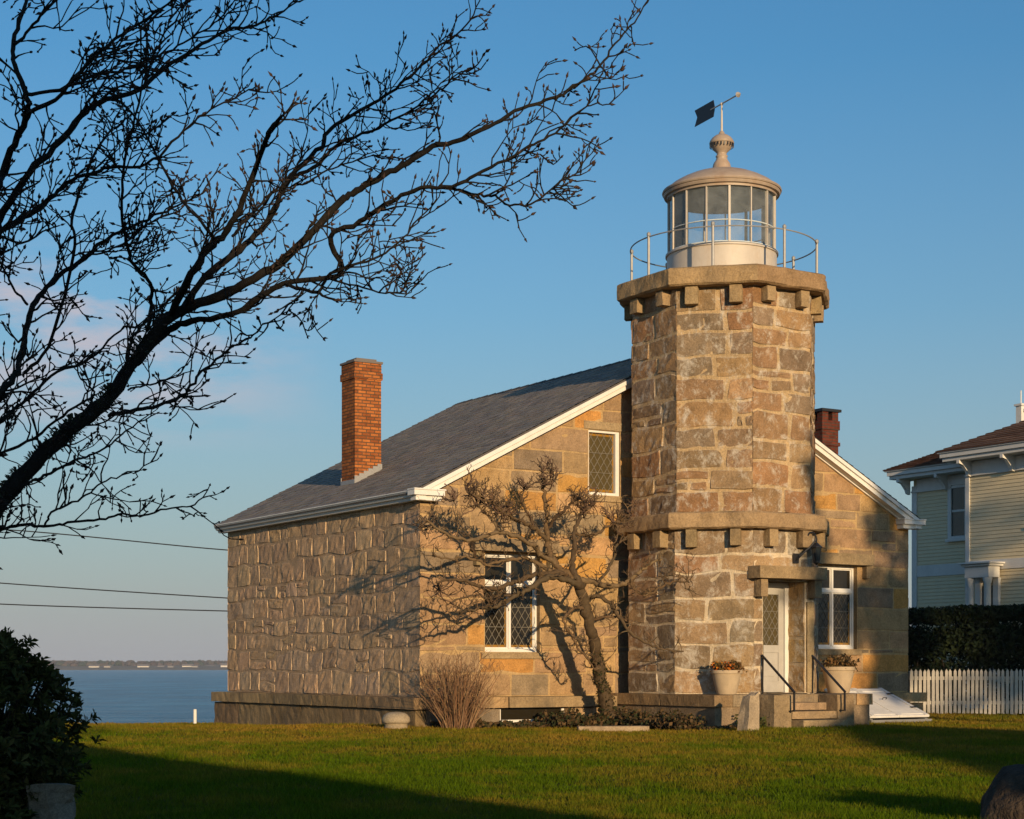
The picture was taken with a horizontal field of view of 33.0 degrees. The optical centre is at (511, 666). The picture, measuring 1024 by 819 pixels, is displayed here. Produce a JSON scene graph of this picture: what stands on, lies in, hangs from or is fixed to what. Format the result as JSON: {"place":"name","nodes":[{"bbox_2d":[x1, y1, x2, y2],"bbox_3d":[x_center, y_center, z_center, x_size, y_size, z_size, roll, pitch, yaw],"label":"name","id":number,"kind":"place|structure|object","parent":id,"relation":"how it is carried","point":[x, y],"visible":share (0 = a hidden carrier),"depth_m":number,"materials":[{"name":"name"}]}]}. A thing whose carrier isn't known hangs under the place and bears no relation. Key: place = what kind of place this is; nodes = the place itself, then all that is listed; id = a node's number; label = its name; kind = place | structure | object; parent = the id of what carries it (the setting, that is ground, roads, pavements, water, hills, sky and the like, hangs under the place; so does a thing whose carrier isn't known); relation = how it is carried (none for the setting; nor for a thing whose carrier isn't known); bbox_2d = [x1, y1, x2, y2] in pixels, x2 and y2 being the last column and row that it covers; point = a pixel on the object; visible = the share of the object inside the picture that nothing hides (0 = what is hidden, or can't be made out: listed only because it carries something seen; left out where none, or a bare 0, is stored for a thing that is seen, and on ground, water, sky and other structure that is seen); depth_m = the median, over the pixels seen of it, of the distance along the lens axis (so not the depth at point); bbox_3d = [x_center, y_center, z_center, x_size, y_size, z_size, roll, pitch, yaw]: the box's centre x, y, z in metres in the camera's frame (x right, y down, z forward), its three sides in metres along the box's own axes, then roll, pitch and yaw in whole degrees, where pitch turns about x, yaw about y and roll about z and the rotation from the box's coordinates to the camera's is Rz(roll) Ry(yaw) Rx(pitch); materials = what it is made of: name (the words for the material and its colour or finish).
{"place":"outdoors","nodes":[
{"label":"outdoors","id":0,"kind":"place"},
{"bbox_2d":[4,670,229,722],"bbox_3d":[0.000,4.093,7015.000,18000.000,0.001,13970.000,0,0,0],"label":"sea","id":1,"kind":"structure","parent":0,"point":[141,696],"depth_m":267.21,"materials":[{"name":"liquid"}]},
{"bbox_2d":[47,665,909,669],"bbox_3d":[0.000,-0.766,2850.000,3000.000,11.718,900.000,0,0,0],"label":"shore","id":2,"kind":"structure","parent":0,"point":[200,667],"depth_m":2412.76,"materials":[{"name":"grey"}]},
{"bbox_2d":[14,660,226,665],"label":"woods","id":3,"kind":"object","parent":2,"relation":"on","point":[117,663],"visible":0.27,"depth_m":2471.55,"materials":[{"name":"plant"}]},
{"bbox_2d":[137,664,149,666],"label":"shore house","id":4,"kind":"structure","parent":2,"relation":"on","point":[143,665],"depth_m":2433.35,"materials":[{"name":"white"}]},
{"bbox_2d":[182,664,193,666],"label":"shore house","id":5,"kind":"structure","parent":2,"relation":"on","point":[186,665],"depth_m":2432.48,"materials":[{"name":"white"}]},
{"bbox_2d":[0,0,1023,661],"label":"sky","id":6,"kind":"structure","parent":0,"point":[890,132],"materials":[{"name":"blue"}]},
{"bbox_2d":[22,676,1023,818],"bbox_3d":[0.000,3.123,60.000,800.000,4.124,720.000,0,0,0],"label":"ground","id":7,"kind":"structure","parent":0,"point":[556,774],"depth_m":17.23,"materials":[{"name":"green plant"}]},
{"bbox_2d":[19,782,76,818],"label":"stone block","id":8,"kind":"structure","parent":7,"relation":"on","point":[60,797],"depth_m":9.87,"materials":[{"name":"grey stone"}]},
{"bbox_2d":[0,626,106,818],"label":"evergreen shrub","id":9,"kind":"object","parent":7,"relation":"on","point":[37,754],"visible":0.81,"depth_m":10.02,"materials":[{"name":"green plant"}]},
{"bbox_2d":[193,709,196,722],"bbox_3d":[-6.706,1.043,36.600,0.069,0.300,0.069,0,0,0],"label":"marker post","id":10,"kind":"object","parent":7,"relation":"on","point":[194,715],"visible":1,"depth_m":36.58,"materials":[{"name":"white paint"}]},
{"bbox_2d":[0,0,652,569],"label":"bare tree","id":11,"kind":"object","parent":7,"relation":"on","point":[20,478],"visible":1,"depth_m":9.47,"materials":[{"name":"brown plant"}]},
{"bbox_2d":[382,712,409,728],"bbox_3d":[-2.032,0.988,30.300,0.500,0.410,0.500,0,0,0],"label":"domed stone","id":12,"kind":"object","parent":7,"relation":"on","point":[396,720],"visible":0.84,"depth_m":30.12,"materials":[{"name":"grey stone"}]},
{"bbox_2d":[402,648,507,729],"bbox_3d":[-0.996,0.406,30.239,1.926,1.485,1.736,0,0,0],"label":"dry shrub","id":13,"kind":"object","parent":7,"relation":"on","point":[453,702],"visible":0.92,"depth_m":30.06,"materials":[{"name":"brown plant"}]},
{"bbox_2d":[410,454,702,725],"bbox_3d":[0.561,-1.311,30.440,5.741,4.960,2.129,0,0,-27],"label":"gnarled tree","id":14,"kind":"object","parent":7,"relation":"on","point":[578,582],"visible":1,"depth_m":30.68,"materials":[{"name":"brown plant"}]},
{"bbox_2d":[211,358,926,726],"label":"stone house","id":15,"kind":"structure","parent":7,"relation":"on","point":[335,614],"depth_m":33.40,"materials":[{"name":"stone"}]},
{"bbox_2d":[485,553,536,651],"bbox_3d":[-0.066,-1.187,32.170,1.200,1.820,0.098,0,0,-32],"label":"window","id":16,"kind":"structure","parent":15,"relation":"in","point":[515,629],"depth_m":32.21,"materials":[{"name":"white paint"}]},
{"bbox_2d":[500,708,563,721],"bbox_3d":[0.345,0.899,32.156,1.480,0.263,0.040,0,0,-32],"label":"cellar window","id":17,"kind":"structure","parent":15,"relation":"in","point":[514,715],"depth_m":32.08,"materials":[{"name":"black glass"}]},
{"bbox_2d":[588,430,618,495],"bbox_3d":[1.723,-3.907,33.210,0.740,1.240,0.110,0,0,-32],"label":"window","id":18,"kind":"structure","parent":15,"relation":"in","point":[603,446],"depth_m":33.24,"materials":[{"name":"white paint"}]},
{"bbox_2d":[818,566,852,648],"bbox_3d":[6.715,-1.247,36.411,1.200,1.740,0.098,0,0,-32],"label":"window","id":19,"kind":"structure","parent":15,"relation":"in","point":[835,607],"depth_m":36.49,"materials":[{"name":"white paint"}]},
{"bbox_2d":[430,705,769,730],"bbox_3d":[1.563,0.914,31.477,6.029,0.434,2.960,0,0,0],"label":"ground ivy","id":20,"kind":"object","parent":7,"relation":"on","point":[567,719],"visible":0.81,"depth_m":31.31,"materials":[{"name":"green plant"}]},
{"bbox_2d":[577,726,648,731],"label":"stone slab","id":21,"kind":"structure","parent":7,"relation":"on","point":[612,728],"depth_m":29.87,"materials":[{"name":"grey stone"}]},
{"bbox_2d":[611,92,872,728],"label":"lighthouse tower","id":22,"kind":"structure","parent":7,"relation":"on","point":[723,403],"depth_m":31.69,"materials":[{"name":"stone"}]},
{"bbox_2d":[710,670,742,693],"bbox_3d":[3.853,0.274,31.068,0.580,0.435,0.580,0,0,-32],"label":"planter","id":23,"kind":"object","parent":22,"relation":"on","point":[726,681],"visible":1,"depth_m":30.88,"materials":[{"name":"ceramic"}]},
{"bbox_2d":[709,659,746,672],"bbox_3d":[3.884,0.006,31.074,0.680,0.299,0.632,0,0,-32],"label":"flowering plant","id":24,"kind":"object","parent":23,"relation":"in","point":[732,664],"visible":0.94,"depth_m":30.94,"materials":[{"name":"brown plant"}]},
{"bbox_2d":[763,588,783,691],"bbox_3d":[4.708,-0.502,32.111,0.835,1.940,0.054,0,0,-32],"label":"door","id":25,"kind":"structure","parent":22,"relation":"in","point":[773,604],"depth_m":32.20,"materials":[{"name":"paint"}]},
{"bbox_2d":[793,532,822,564],"bbox_3d":[5.432,-2.187,31.805,0.550,0.640,0.227,0,0,4],"label":"wall lantern","id":26,"kind":"object","parent":22,"relation":"attached to","point":[815,547],"depth_m":31.76,"materials":[{"name":"black metal"}]},
{"bbox_2d":[821,667,855,692],"bbox_3d":[6.169,0.243,32.683,0.661,0.496,0.661,0,0,-32],"label":"planter","id":27,"kind":"object","parent":22,"relation":"on","point":[843,676],"visible":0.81,"depth_m":32.46,"materials":[{"name":"ceramic"}]},
{"bbox_2d":[820,653,859,672],"bbox_3d":[6.181,-0.071,32.674,0.762,0.381,0.786,0,0,-32],"label":"withered plant","id":28,"kind":"object","parent":27,"relation":"in","point":[835,663],"visible":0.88,"depth_m":32.55,"materials":[{"name":"brown plant"}]},
{"bbox_2d":[737,692,758,730],"bbox_3d":[3.998,0.909,29.301,0.345,0.980,0.282,0,0,-39],"label":"standing stone","id":29,"kind":"object","parent":7,"relation":"on","point":[748,717],"visible":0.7,"depth_m":29.25,"materials":[{"name":"grey stone"}]},
{"bbox_2d":[759,694,853,727],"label":"stone steps","id":30,"kind":"structure","parent":7,"relation":"on","point":[774,709],"depth_m":30.94,"materials":[{"name":"stone"}]},
{"bbox_2d":[761,654,795,711],"bbox_3d":[4.765,0.282,30.987,0.040,1.022,0.914,0,0,-32],"label":"handrail","id":31,"kind":"object","parent":30,"relation":"attached to","point":[778,673],"visible":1,"depth_m":31.00,"materials":[{"name":"black metal"}]},
{"bbox_2d":[811,655,845,710],"bbox_3d":[5.782,0.282,31.624,0.040,1.022,0.914,0,0,-32],"label":"handrail","id":32,"kind":"object","parent":30,"relation":"attached to","point":[828,673],"visible":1,"depth_m":31.64,"materials":[{"name":"black metal"}]},
{"bbox_2d":[824,688,931,722],"bbox_3d":[7.491,0.865,35.509,1.680,0.857,1.430,0,0,-32],"label":"cellar bulkhead","id":33,"kind":"object","parent":7,"relation":"on","point":[886,706],"visible":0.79,"depth_m":35.39,"materials":[{"name":"paint"}]},
{"bbox_2d":[824,689,899,717],"bbox_3d":[7.128,0.737,35.302,0.805,0.568,1.372,0,0,-32],"label":"hatch door","id":34,"kind":"structure","parent":33,"relation":"in","point":[874,707],"depth_m":34.98,"materials":[{"name":"paint"}]},
{"bbox_2d":[859,689,928,717],"bbox_3d":[7.828,0.737,35.740,0.825,0.568,1.372,0,0,-32],"label":"hatch door","id":35,"kind":"structure","parent":33,"relation":"in","point":[897,705],"depth_m":35.62,"materials":[{"name":"paint"}]},
{"bbox_2d":[883,390,1023,708],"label":"clapboard house","id":36,"kind":"structure","parent":7,"relation":"on","point":[968,537],"depth_m":46.25,"materials":[{"name":"white paint"}]},
{"bbox_2d":[945,478,964,541],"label":"window","id":37,"kind":"structure","parent":36,"relation":"in","point":[956,496],"depth_m":47.91,"materials":[{"name":"grey glass"}]},
{"bbox_2d":[982,585,992,698],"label":"door","id":38,"kind":"structure","parent":36,"relation":"in","point":[992,585],"depth_m":45.69,"materials":[{"name":"white glass"}]},
{"bbox_2d":[908,603,1023,711],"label":"hedge","id":39,"kind":"object","parent":7,"relation":"on","point":[992,642],"visible":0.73,"depth_m":39.76,"materials":[{"name":"green plant"}]},
{"bbox_2d":[909,668,1023,713],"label":"picket fence","id":40,"kind":"object","parent":7,"relation":"on","point":[1014,678],"visible":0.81,"depth_m":38.98,"materials":[{"name":"paint"}]},
{"bbox_2d":[979,764,1023,818],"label":"boulder","id":41,"kind":"object","parent":7,"relation":"on","point":[1003,797],"visible":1,"depth_m":11.77,"materials":[{"name":"grey stone"}]},
{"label":"utility pole","id":42,"kind":"object","parent":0,"visible":0},
{"bbox_2d":[9,529,227,550],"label":"utility wire","id":43,"kind":"object","parent":42,"relation":"attached to","point":[122,540],"visible":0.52,"depth_m":61.98,"materials":[{"name":"black metal"}]},
{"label":"utility pole","id":44,"kind":"object","parent":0,"visible":0},
{"bbox_2d":[0,582,226,598],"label":"utility wire","id":45,"kind":"object","parent":44,"relation":"attached to","point":[113,590],"visible":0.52,"depth_m":61.98,"materials":[{"name":"black metal"}]},
{"bbox_2d":[0,603,227,611],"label":"utility wire","id":46,"kind":"object","parent":44,"relation":"attached to","point":[114,607],"visible":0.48,"depth_m":61.98,"materials":[{"name":"black metal"}]}
]}

